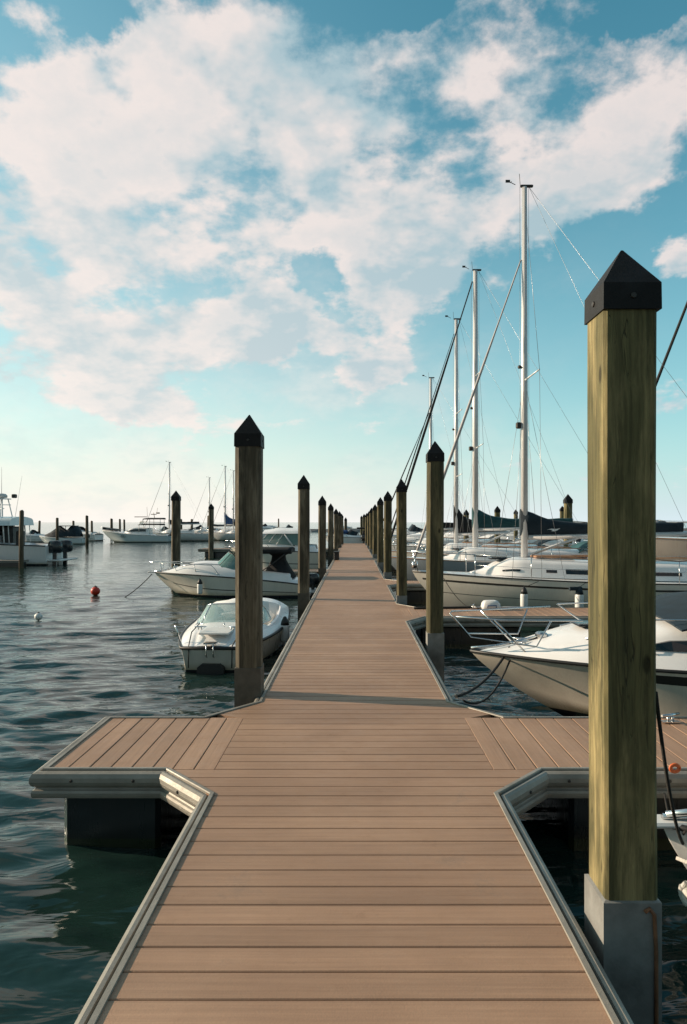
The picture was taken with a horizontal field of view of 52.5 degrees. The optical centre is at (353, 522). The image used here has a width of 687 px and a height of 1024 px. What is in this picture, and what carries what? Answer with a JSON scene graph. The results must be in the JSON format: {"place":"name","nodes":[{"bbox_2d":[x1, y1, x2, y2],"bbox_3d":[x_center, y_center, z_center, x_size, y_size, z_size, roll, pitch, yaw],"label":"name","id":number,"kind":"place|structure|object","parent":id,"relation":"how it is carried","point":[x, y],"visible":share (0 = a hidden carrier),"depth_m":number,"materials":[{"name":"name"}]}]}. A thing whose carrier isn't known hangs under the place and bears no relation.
{"place":"outdoors","nodes":[
{"label":"outdoors","id":0,"kind":"place"},
{"bbox_2d":[0,522,686,1023],"bbox_3d":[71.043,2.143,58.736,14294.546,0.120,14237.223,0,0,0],"label":"water","id":1,"kind":"structure","parent":0,"point":[76,660],"depth_m":7.78,"materials":[{"name":"teal liquid"}]},
{"bbox_2d":[0,560,28,566],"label":"dock","id":2,"kind":"object","parent":1,"relation":"on","point":[9,563],"visible":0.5,"depth_m":32.80,"materials":[{"name":"grey wood"}]},
{"bbox_2d":[19,510,23,567],"bbox_3d":[-15.379,1.076,32.226,0.228,3.289,0.210,0,0,0],"label":"mooring post","id":3,"kind":"object","parent":1,"relation":"in","point":[21,538],"visible":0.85,"depth_m":32.14,"materials":[{"name":"brown wood"}]},
{"bbox_2d":[26,530,45,541],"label":"motor cruiser","id":4,"kind":"object","parent":1,"relation":"on","point":[35,534],"visible":0.33,"depth_m":74.22,"materials":[{"name":"white plastic"}]},
{"bbox_2d":[34,612,42,619],"bbox_3d":[-6.876,2.047,15.184,0.170,0.184,0.170,0,0,0],"label":"mooring buoy","id":5,"kind":"object","parent":1,"relation":"on","point":[38,616],"visible":1,"depth_m":15.13,"materials":[{"name":"white plastic"}]},
{"bbox_2d":[0,467,77,564],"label":"fishing boat","id":6,"kind":"object","parent":1,"relation":"on","point":[52,552],"visible":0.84,"depth_m":34.50,"materials":[{"name":"white plastic"}]},
{"bbox_2d":[38,520,40,533],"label":"mooring post","id":7,"kind":"object","parent":1,"relation":"in","point":[39,526],"visible":0.71,"depth_m":78.29,"materials":[{"name":"brown wood"}]},
{"bbox_2d":[56,518,58,540],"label":"mooring post","id":8,"kind":"object","parent":1,"relation":"in","point":[57,528],"visible":0.71,"depth_m":63.50,"materials":[{"name":"brown wood"}]},
{"bbox_2d":[39,525,89,543],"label":"covered boat","id":9,"kind":"object","parent":1,"relation":"on","point":[73,534],"visible":0.66,"depth_m":66.83,"materials":[{"name":"black fabric"}]},
{"bbox_2d":[85,515,88,546],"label":"mooring post","id":10,"kind":"object","parent":1,"relation":"in","point":[86,532],"visible":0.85,"depth_m":60.11,"materials":[{"name":"brown wood"}]},
{"bbox_2d":[79,526,104,540],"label":"motor cruiser","id":11,"kind":"object","parent":1,"relation":"on","point":[96,536],"visible":0.23,"depth_m":78.33,"materials":[{"name":"white plastic"}]},
{"bbox_2d":[91,586,99,594],"bbox_3d":[-7.581,2.005,20.429,0.270,0.293,0.270,0,0,0],"label":"mooring buoy","id":12,"kind":"object","parent":1,"relation":"on","point":[95,590],"visible":1,"depth_m":20.34,"materials":[{"name":"red plastic"}]},
{"bbox_2d":[29,716,242,848],"bbox_3d":[-1.487,2.015,5.102,1.170,0.849,1.340,0,0,0],"label":"finger dock","id":13,"kind":"object","parent":1,"relation":"on","point":[101,777],"visible":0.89,"depth_m":4.59,"materials":[{"name":"brown wood"}]},
{"bbox_2d":[101,508,170,542],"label":"sport yacht","id":14,"kind":"object","parent":1,"relation":"on","point":[139,535],"visible":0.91,"depth_m":72.58,"materials":[{"name":"white plastic"}]},
{"bbox_2d":[153,526,167,531],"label":"motor cruiser","id":15,"kind":"object","parent":1,"relation":"on","point":[158,530],"visible":0.2,"depth_m":81.62,"materials":[{"name":"white plastic"}]},
{"bbox_2d":[171,491,180,567],"bbox_3d":[-6.128,1.017,23.998,0.293,4.207,0.288,0,0,0],"label":"dock pile","id":16,"kind":"object","parent":1,"relation":"in","point":[176,528],"visible":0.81,"depth_m":23.86,"materials":[{"name":"brown wood"}]},
{"bbox_2d":[144,461,208,540],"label":"sailboat","id":17,"kind":"object","parent":1,"relation":"on","point":[188,535],"visible":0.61,"depth_m":77.39,"materials":[{"name":"white plastic"}]},
{"bbox_2d":[194,526,215,532],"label":"motor cruiser","id":18,"kind":"object","parent":1,"relation":"on","point":[196,530],"visible":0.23,"depth_m":88.76,"materials":[{"name":"white plastic"}]},
{"bbox_2d":[208,504,213,557],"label":"dock pile","id":19,"kind":"object","parent":1,"relation":"in","point":[211,530],"visible":0.87,"depth_m":41.07,"materials":[{"name":"brown wood"}]},
{"bbox_2d":[190,476,232,531],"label":"sailboat","id":20,"kind":"object","parent":1,"relation":"on","point":[217,525],"visible":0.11,"depth_m":83.95,"materials":[{"name":"white plastic"}]},
{"bbox_2d":[200,465,234,539],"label":"sailboat","id":21,"kind":"object","parent":1,"relation":"on","point":[227,520],"visible":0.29,"depth_m":81.94,"materials":[{"name":"white plastic"}]},
{"bbox_2d":[175,598,289,674],"bbox_3d":[-1.990,1.785,11.808,1.665,0.910,3.932,0,0,1],"label":"motorboat","id":22,"kind":"object","parent":1,"relation":"on","point":[206,642],"visible":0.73,"depth_m":10.38,"materials":[{"name":"white plastic"}]},
{"bbox_2d":[280,616,288,641],"bbox_3d":[-1.160,1.799,11.813,0.150,0.442,0.376,0,0,0],"label":"fender","id":23,"kind":"object","parent":22,"relation":"hanging from","point":[284,637],"visible":0.93,"depth_m":11.64,"materials":[{"name":"white plastic"}]},
{"bbox_2d":[148,547,318,598],"bbox_3d":[-3.508,1.570,20.300,5.002,1.700,1.681,0,0,0],"label":"motor cruiser","id":24,"kind":"object","parent":1,"relation":"on","point":[280,579],"visible":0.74,"depth_m":19.68,"materials":[{"name":"white plastic"}]},
{"bbox_2d":[197,579,202,593],"bbox_3d":[-4.300,1.759,19.440,0.150,0.522,0.150,0,0,0],"label":"fender","id":25,"kind":"object","parent":24,"relation":"hanging from","point":[199,587],"visible":1,"depth_m":19.39,"materials":[{"name":"white plastic"}]},
{"bbox_2d":[214,469,266,540],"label":"sailboat","id":26,"kind":"object","parent":1,"relation":"on","point":[228,535],"visible":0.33,"depth_m":79.56,"materials":[{"name":"white plastic"}]},
{"bbox_2d":[234,415,263,706],"bbox_3d":[-0.975,1.060,6.498,0.256,4.120,0.252,0,0,0],"label":"dock pile","id":27,"kind":"object","parent":1,"relation":"in","point":[249,667],"visible":0.68,"depth_m":6.38,"materials":[{"name":"brown wood"}]},
{"bbox_2d":[198,548,339,557],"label":"finger dock","id":28,"kind":"object","parent":1,"relation":"on","point":[220,552],"visible":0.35,"depth_m":41.48,"materials":[{"name":"brown wood"}]},
{"bbox_2d":[263,524,277,527],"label":"motor cruiser","id":29,"kind":"object","parent":1,"relation":"on","point":[266,525],"visible":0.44,"depth_m":153.89,"materials":[{"name":"white plastic"}]},
{"bbox_2d":[225,528,328,568],"bbox_3d":[-3.384,1.340,31.000,4.749,2.160,2.231,0,0,0],"label":"motor cruiser","id":30,"kind":"object","parent":1,"relation":"on","point":[281,537],"visible":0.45,"depth_m":30.11,"materials":[{"name":"white plastic"}]},
{"bbox_2d":[263,534,297,544],"bbox_3d":[-3.248,0.745,30.178,2.006,0.510,0.087,0,0,4],"label":"side window","id":31,"kind":"structure","parent":30,"relation":"in","point":[293,538],"depth_m":30.16,"materials":[{"name":"teal glass"}]},
{"bbox_2d":[272,524,310,535],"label":"motor cruiser","id":32,"kind":"object","parent":1,"relation":"on","point":[288,526],"visible":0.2,"depth_m":101.37,"materials":[{"name":"white plastic"}]},
{"bbox_2d":[298,475,309,621],"bbox_3d":[-1.045,1.070,14.498,0.251,4.100,0.246,0,0,0],"label":"dock pile","id":33,"kind":"object","parent":1,"relation":"in","point":[303,539],"visible":0.78,"depth_m":14.38,"materials":[{"name":"brown wood"}]},
{"bbox_2d":[292,569,328,586],"bbox_3d":[-2.757,2.015,23.050,3.830,0.849,1.044,0,0,0],"label":"finger dock","id":34,"kind":"object","parent":1,"relation":"on","point":[311,571],"visible":0.12,"depth_m":22.68,"materials":[{"name":"brown wood"}]},
{"bbox_2d":[318,496,325,585],"bbox_3d":[-1.015,1.137,22.298,0.262,3.967,0.257,0,0,0],"label":"dock pile","id":35,"kind":"object","parent":1,"relation":"in","point":[321,537],"visible":0.73,"depth_m":22.18,"materials":[{"name":"brown wood"}]},
{"bbox_2d":[328,504,333,565],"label":"dock pile","id":36,"kind":"object","parent":1,"relation":"in","point":[330,530],"visible":0.7,"depth_m":30.88,"materials":[{"name":"brown wood"}]},
{"bbox_2d":[334,509,337,550],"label":"dock pile","id":37,"kind":"object","parent":1,"relation":"in","point":[335,530],"visible":0.6,"depth_m":38.38,"materials":[{"name":"brown wood"}]},
{"bbox_2d":[338,511,341,547],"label":"dock pile","id":38,"kind":"object","parent":1,"relation":"in","point":[339,528],"visible":0.51,"depth_m":43.88,"materials":[{"name":"brown wood"}]},
{"bbox_2d":[341,515,343,544],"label":"dock pile","id":39,"kind":"object","parent":1,"relation":"in","point":[342,530],"visible":0.37,"depth_m":49.88,"materials":[{"name":"brown wood"}]},
{"bbox_2d":[326,527,364,547],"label":"motor cruiser","id":40,"kind":"object","parent":1,"relation":"on","point":[350,536],"visible":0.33,"depth_m":53.49,"materials":[{"name":"white plastic"}]},
{"bbox_2d":[344,517,346,529],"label":"dock pile","id":41,"kind":"object","parent":1,"relation":"in","point":[345,523],"visible":0.45,"depth_m":59.88,"materials":[{"name":"brown wood"}]},
{"bbox_2d":[74,543,633,1023],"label":"walkway dock","id":42,"kind":"object","parent":1,"relation":"on","point":[354,845],"visible":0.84,"depth_m":3.19,"materials":[{"name":"brown wood"}]},
{"bbox_2d":[334,551,339,559],"bbox_3d":[-0.740,1.415,29.500,0.250,0.350,0.540,0,0,0],"label":"dock box","id":43,"kind":"object","parent":42,"relation":"on","point":[336,555],"visible":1,"depth_m":29.25,"materials":[{"name":"brown wood"}]},
{"bbox_2d":[360,516,362,534],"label":"dock pile","id":44,"kind":"object","parent":1,"relation":"in","point":[361,522],"visible":0.36,"depth_m":65.90,"materials":[{"name":"brown wood"}]},
{"bbox_2d":[365,513,366,544],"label":"dock pile","id":45,"kind":"object","parent":1,"relation":"in","point":[366,529],"visible":0.44,"depth_m":48.39,"materials":[{"name":"brown wood"}]},
{"bbox_2d":[367,512,369,548],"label":"dock pile","id":46,"kind":"object","parent":1,"relation":"in","point":[368,544],"visible":0.44,"depth_m":43.39,"materials":[{"name":"brown wood"}]},
{"bbox_2d":[369,508,372,553],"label":"dock pile","id":47,"kind":"object","parent":1,"relation":"in","point":[371,529],"visible":0.48,"depth_m":37.89,"materials":[{"name":"brown wood"}]},
{"bbox_2d":[372,505,376,557],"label":"dock pile","id":48,"kind":"object","parent":1,"relation":"in","point":[374,510],"visible":0.5,"depth_m":31.89,"materials":[{"name":"brown wood"}]},
{"bbox_2d":[377,497,383,574],"bbox_3d":[0.962,1.103,25.498,0.246,4.034,0.241,0,0,0],"label":"dock pile","id":49,"kind":"object","parent":1,"relation":"in","point":[380,544],"visible":0.73,"depth_m":25.39,"materials":[{"name":"brown wood"}]},
{"bbox_2d":[384,491,391,579],"bbox_3d":[0.993,1.102,20.498,0.246,4.035,0.241,0,0,0],"label":"dock pile","id":50,"kind":"object","parent":1,"relation":"in","point":[387,535],"visible":0.73,"depth_m":20.39,"materials":[{"name":"brown wood"}]},
{"bbox_2d":[396,479,406,604],"bbox_3d":[0.955,1.130,13.998,0.220,3.980,0.215,0,0,0],"label":"dock pile","id":51,"kind":"object","parent":1,"relation":"in","point":[401,521],"visible":0.73,"depth_m":13.90,"materials":[{"name":"brown wood"}]},
{"bbox_2d":[385,580,425,603],"bbox_3d":[3.157,2.015,18.525,4.630,0.849,1.094,0,0,0],"label":"finger dock","id":52,"kind":"object","parent":1,"relation":"on","point":[416,591],"visible":0.09,"depth_m":18.13,"materials":[{"name":"brown wood"}]},
{"bbox_2d":[392,524,421,537],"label":"motor cruiser","id":53,"kind":"object","parent":1,"relation":"on","point":[413,528],"visible":0.09,"depth_m":57.24,"materials":[{"name":"white plastic"}]},
{"bbox_2d":[392,533,425,544],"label":"motor cruiser","id":54,"kind":"object","parent":1,"relation":"on","point":[410,537],"visible":0.18,"depth_m":41.34,"materials":[{"name":"white plastic"}]},
{"bbox_2d":[426,441,444,682],"bbox_3d":[1.080,1.020,9.298,0.236,4.200,0.231,0,0,0],"label":"dock pile","id":55,"kind":"object","parent":1,"relation":"in","point":[435,459],"visible":0.81,"depth_m":9.19,"materials":[{"name":"brown wood"}]},
{"bbox_2d":[194,528,686,531],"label":"breakwater","id":56,"kind":"object","parent":1,"relation":"in","point":[358,530],"visible":0.05,"depth_m":148.68,"materials":[{"name":"grey stone"}]},
{"bbox_2d":[383,373,518,550],"bbox_3d":[5.137,-2.520,35.000,8.228,9.980,2.323,0,0,0],"label":"sailboat","id":57,"kind":"object","parent":1,"relation":"on","point":[448,525],"visible":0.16,"depth_m":34.94,"materials":[{"name":"white plastic"}]},
{"bbox_2d":[444,531,471,537],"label":"motor cruiser","id":58,"kind":"object","parent":1,"relation":"on","point":[448,534],"visible":0.04,"depth_m":43.34,"materials":[{"name":"white plastic"}]},
{"bbox_2d":[464,510,468,541],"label":"dock pile","id":59,"kind":"object","parent":1,"relation":"in","point":[466,513],"visible":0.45,"depth_m":33.89,"materials":[{"name":"brown wood"}]},
{"bbox_2d":[392,314,577,556],"bbox_3d":[5.237,-2.770,26.600,8.228,10.480,2.323,0,0,0],"label":"sailboat","id":60,"kind":"object","parent":1,"relation":"on","point":[458,521],"visible":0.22,"depth_m":26.53,"materials":[{"name":"white plastic"}]},
{"bbox_2d":[392,266,587,579],"bbox_3d":[5.327,-2.945,22.400,8.628,10.830,2.423,0,0,0],"label":"sailboat","id":61,"kind":"object","parent":1,"relation":"on","point":[482,521],"visible":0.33,"depth_m":22.32,"materials":[{"name":"white plastic"}]},
{"bbox_2d":[400,607,587,647],"bbox_3d":[5.857,2.015,12.397,10.030,0.849,1.350,0,0,0],"label":"finger dock","id":62,"kind":"object","parent":1,"relation":"on","point":[456,635],"visible":0.34,"depth_m":11.88,"materials":[{"name":"brown wood"}]},
{"bbox_2d":[414,606,480,608],"bbox_3d":[1.800,1.580,12.875,1.408,0.044,0.038,0,0,-6],"label":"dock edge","id":63,"kind":"object","parent":62,"relation":"on","point":[456,607],"visible":0.69,"depth_m":12.87,"materials":[{"name":"grey"}]},
{"bbox_2d":[481,600,500,608],"bbox_3d":[2.500,1.515,12.734,0.336,0.170,0.283,0,0,0],"label":"dock step box","id":64,"kind":"object","parent":62,"relation":"on","point":[489,604],"visible":0.95,"depth_m":12.64,"materials":[{"name":"white plastic"}]},
{"bbox_2d":[494,506,500,542],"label":"dock pile","id":65,"kind":"object","parent":1,"relation":"in","point":[497,510],"visible":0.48,"depth_m":32.88,"materials":[{"name":"brown wood"}]},
{"bbox_2d":[513,510,517,537],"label":"dock pile","id":66,"kind":"object","parent":1,"relation":"in","point":[515,531],"visible":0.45,"depth_m":37.90,"materials":[{"name":"brown wood"}]},
{"bbox_2d":[469,530,587,541],"bbox_3d":[10.073,1.251,40.000,7.474,2.518,2.511,0,0,0],"label":"motor cruiser","id":67,"kind":"object","parent":1,"relation":"on","point":[504,539],"visible":0.02,"depth_m":39.11,"materials":[{"name":"white plastic"}]},
{"bbox_2d":[504,536,587,549],"bbox_3d":[10.320,1.351,34.000,6.611,2.227,2.221,0,0,0],"label":"motor cruiser","id":68,"kind":"object","parent":1,"relation":"on","point":[554,541],"visible":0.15,"depth_m":33.19,"materials":[{"name":"white plastic"}]},
{"bbox_2d":[411,174,686,606],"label":"sailboat","id":69,"kind":"object","parent":1,"relation":"on","point":[503,581],"visible":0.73,"depth_m":15.15,"materials":[{"name":"grey plastic"}]},
{"bbox_2d":[443,578,500,605],"bbox_3d":[2.325,1.471,13.901,0.016,0.575,1.911,0,0,-27],"label":"mooring rope","id":70,"kind":"object","parent":69,"relation":"hanging from","point":[454,594],"visible":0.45,"depth_m":14.40,"materials":[{"name":"grey fabric"}]},
{"bbox_2d":[520,581,538,606],"bbox_3d":[3.549,1.466,14.045,0.408,0.543,0.147,0,0,-11],"label":"fender","id":71,"kind":"object","parent":69,"relation":"hanging from","point":[523,598],"visible":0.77,"depth_m":13.96,"materials":[{"name":"white plastic"}]},
{"bbox_2d":[569,581,587,606],"bbox_3d":[4.526,1.490,13.981,0.424,0.590,0.167,0,0,-11],"label":"fender","id":72,"kind":"object","parent":69,"relation":"hanging from","point":[579,596],"visible":0.67,"depth_m":13.93,"materials":[{"name":"white plastic"}]},
{"bbox_2d":[559,506,563,517],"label":"dock pile","id":73,"kind":"object","parent":1,"relation":"in","point":[561,509],"visible":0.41,"depth_m":39.88,"materials":[{"name":"brown wood"}]},
{"bbox_2d":[449,591,686,715],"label":"motor cruiser","id":74,"kind":"object","parent":1,"relation":"on","point":[548,668],"visible":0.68,"depth_m":7.36,"materials":[{"name":"white plastic"}]},
{"bbox_2d":[455,646,509,697],"bbox_3d":[1.326,1.500,7.026,0.024,0.256,1.570,0,0,30],"label":"mooring rope","id":75,"kind":"object","parent":74,"relation":"attached to","point":[483,680],"visible":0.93,"depth_m":6.94,"materials":[{"name":"grey fabric"}]},
{"bbox_2d":[462,660,510,704],"bbox_3d":[1.365,1.556,6.936,0.017,0.359,1.581,0,0,29],"label":"mooring rope","id":76,"kind":"object","parent":74,"relation":"attached to","point":[489,695],"visible":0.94,"depth_m":6.96,"materials":[{"name":"grey fabric"}]},
{"bbox_2d":[656,640,686,651],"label":"deckhouse window","id":77,"kind":"structure","parent":74,"relation":"in","point":[672,645],"depth_m":6.92,"materials":[{"name":"black glass"}]},
{"bbox_2d":[563,494,572,545],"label":"dock pile","id":78,"kind":"object","parent":1,"relation":"in","point":[567,510],"visible":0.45,"depth_m":26.86,"materials":[{"name":"brown wood"}]},
{"bbox_2d":[465,716,686,850],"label":"finger dock","id":79,"kind":"object","parent":1,"relation":"on","point":[556,748],"visible":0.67,"depth_m":4.80,"materials":[{"name":"brown wood"}]},
{"bbox_2d":[661,712,680,722],"bbox_3d":[2.520,1.558,5.550,0.180,0.069,0.074,0,0,-6],"label":"dock cleat","id":80,"kind":"object","parent":79,"relation":"on","point":[671,715],"visible":0.97,"depth_m":5.54,"materials":[{"name":"silver metal"}]},
{"bbox_2d":[584,250,661,1023],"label":"dock pile","id":81,"kind":"object","parent":1,"relation":"in","point":[622,901],"visible":0.99,"depth_m":2.70,"materials":[{"name":"brown wood"}]},
{"bbox_2d":[656,691,683,844],"bbox_3d":[1.406,1.131,3.094,0.014,0.932,0.847,0,0,32],"label":"mooring rope","id":82,"kind":"object","parent":81,"relation":"attached to","point":[659,723],"visible":0.95,"depth_m":2.96,"materials":[{"name":"grey fabric"}]},
{"bbox_2d":[656,302,686,559],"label":"sailboat","id":83,"kind":"object","parent":1,"relation":"on","point":[670,546],"visible":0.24,"depth_m":17.79,"materials":[{"name":"white plastic"}]},
{"bbox_2d":[657,809,686,907],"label":"motor cruiser","id":84,"kind":"object","parent":1,"relation":"on","point":[665,821],"visible":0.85,"depth_m":3.59,"materials":[{"name":"white plastic"}]},
{"bbox_2d":[669,763,680,773],"bbox_3d":[2.020,1.550,4.388,0.080,0.068,0.014,0,0,0],"label":"rope ring","id":85,"kind":"object","parent":84,"relation":"hanging from","point":[672,770],"visible":1,"depth_m":4.38,"materials":[{"name":"orange plastic"}]},
{"bbox_2d":[663,793,686,834],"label":"mooring rope","id":86,"kind":"object","parent":84,"relation":"hanging from","point":[684,832],"visible":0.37,"depth_m":4.28,"materials":[{"name":"grey fabric"}]},
{"bbox_2d":[0,0,686,521],"label":"sky","id":87,"kind":"structure","parent":0,"point":[215,214],"materials":[{"name":"blue"}]}
]}

